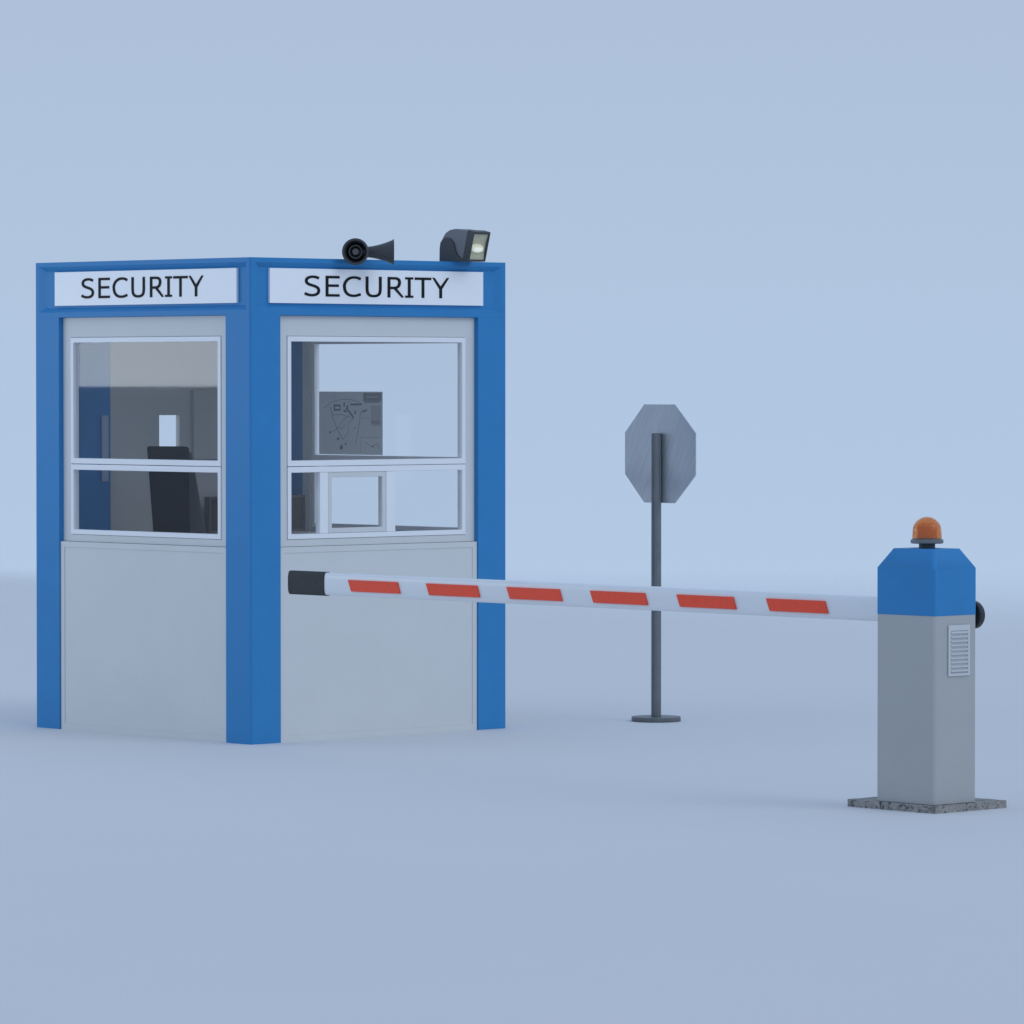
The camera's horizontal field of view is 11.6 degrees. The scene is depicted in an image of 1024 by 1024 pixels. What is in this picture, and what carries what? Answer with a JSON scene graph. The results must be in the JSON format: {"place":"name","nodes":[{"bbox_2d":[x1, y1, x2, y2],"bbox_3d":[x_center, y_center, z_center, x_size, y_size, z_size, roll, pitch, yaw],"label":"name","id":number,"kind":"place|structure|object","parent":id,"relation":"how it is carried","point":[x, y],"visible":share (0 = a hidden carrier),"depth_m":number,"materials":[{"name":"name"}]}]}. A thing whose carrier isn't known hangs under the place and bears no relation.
{"place":"outdoors","nodes":[
{"label":"outdoors","id":0,"kind":"place"},
{"bbox_2d":[0,575,1023,1023],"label":"ground","id":1,"kind":"structure","parent":0,"point":[572,843],"depth_m":20.54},
{"bbox_2d":[36,257,504,744],"bbox_3d":[-1.350,-0.090,28.099,1.860,2.604,1.860,-1,2,-43],"label":"security booth","id":2,"kind":"object","parent":1,"relation":"on","point":[222,635],"visible":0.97,"depth_m":27.56,"materials":[{"name":"blue paint"}]},
{"bbox_2d":[70,336,221,465],"bbox_3d":[-1.996,-0.607,27.476,0.040,0.700,1.299,-1,2,-43],"label":"upper window","id":3,"kind":"structure","parent":2,"relation":"in","point":[74,342],"depth_m":27.58,"materials":[{"name":"white glass"}]},
{"bbox_2d":[71,464,221,538],"bbox_3d":[-1.996,-0.060,27.490,0.040,0.389,1.299,-1,2,-43],"label":"lower window","id":4,"kind":"structure","parent":2,"relation":"in","point":[75,468],"depth_m":27.53,"materials":[{"name":"white glass"}]},
{"bbox_2d":[110,336,221,531],"bbox_3d":[-1.876,0.044,28.814,1.119,2.270,0.036,-1,2,-43],"label":"door","id":5,"kind":"structure","parent":2,"relation":"in","point":[149,380],"depth_m":28.59,"materials":[{"name":"grey metal"}]},
{"bbox_2d":[147,446,205,533],"bbox_3d":[-1.859,0.399,27.955,0.523,1.524,0.550,0,2,0],"label":"office chair","id":6,"kind":"object","parent":2,"relation":"on","point":[175,503],"visible":0.23,"depth_m":28.05,"materials":[{"name":"black leather"}]},
{"bbox_2d":[206,531,315,533],"bbox_3d":[-1.453,0.627,28.899,0.780,1.020,0.420,-1,2,-43],"label":"desk","id":7,"kind":"object","parent":2,"relation":"on","point":[301,532],"visible":0.03,"depth_m":28.87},
{"bbox_2d":[204,495,304,532],"bbox_3d":[-1.481,0.011,28.956,0.720,0.208,0.045,-1,2,-43],"label":"desk screen","id":8,"kind":"object","parent":7,"relation":"on","point":[297,513],"visible":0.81,"depth_m":29.12,"materials":[{"name":"grey"}]},
{"bbox_2d":[319,392,382,454],"bbox_3d":[-0.929,-0.511,28.924,0.006,0.363,0.552,-1,2,-43],"label":"site map","id":9,"kind":"object","parent":2,"relation":"attached to","point":[350,423],"visible":1,"depth_m":28.92,"materials":[{"name":"grey paper"}]},
{"bbox_2d":[342,238,393,264],"bbox_3d":[-0.778,-1.409,27.285,0.278,0.145,0.334,0,2,0],"label":"siren horn","id":10,"kind":"object","parent":2,"relation":"attached to","point":[356,251],"visible":1,"depth_m":27.15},
{"bbox_2d":[287,336,465,466],"bbox_3d":[-0.744,-0.606,27.437,1.299,0.700,0.040,-1,2,-43],"label":"upper window","id":11,"kind":"structure","parent":2,"relation":"in","point":[461,459],"depth_m":27.50,"materials":[{"name":"white glass"}]},
{"bbox_2d":[287,464,465,538],"bbox_3d":[-0.744,-0.059,27.451,1.299,0.389,0.040,-1,2,-43],"label":"lower window","id":12,"kind":"structure","parent":2,"relation":"in","point":[385,473],"depth_m":27.41,"materials":[{"name":"white glass"}]},
{"bbox_2d":[312,342,457,459],"bbox_3d":[-0.705,-0.639,28.688,0.040,0.700,1.299,-1,2,-43],"label":"upper window","id":13,"kind":"structure","parent":2,"relation":"in","point":[315,345],"depth_m":29.13,"materials":[{"name":"white glass"}]},
{"bbox_2d":[312,464,457,530],"bbox_3d":[-0.705,-0.092,28.702,0.040,0.389,1.299,-1,2,-43],"label":"lower window","id":14,"kind":"structure","parent":2,"relation":"in","point":[334,525],"depth_m":28.85,"materials":[{"name":"white metal"}]},
{"bbox_2d":[439,229,490,261],"bbox_3d":[-0.258,-1.474,27.778,0.136,0.182,0.277,-1,2,-43],"label":"floodlight","id":15,"kind":"object","parent":2,"relation":"on","point":[463,245],"visible":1,"depth_m":27.72,"materials":[{"name":"black metal"}]},
{"bbox_2d":[288,517,1006,813],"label":"barrier gate","id":16,"kind":"structure","parent":1,"relation":"on","point":[924,608],"depth_m":22.75,"materials":[{"name":"metal"}]},
{"bbox_2d":[625,404,695,722],"bbox_3d":[0.834,0.290,28.649,0.281,1.806,0.532,-3,4,-65],"label":"road sign","id":17,"kind":"object","parent":1,"relation":"on","point":[660,453],"visible":1,"depth_m":28.63,"materials":[{"name":"metal"}]},
{"bbox_2d":[0,0,1023,602],"label":"sky","id":18,"kind":"structure","parent":0,"point":[795,228],"materials":[{"name":"blue"}]}
]}

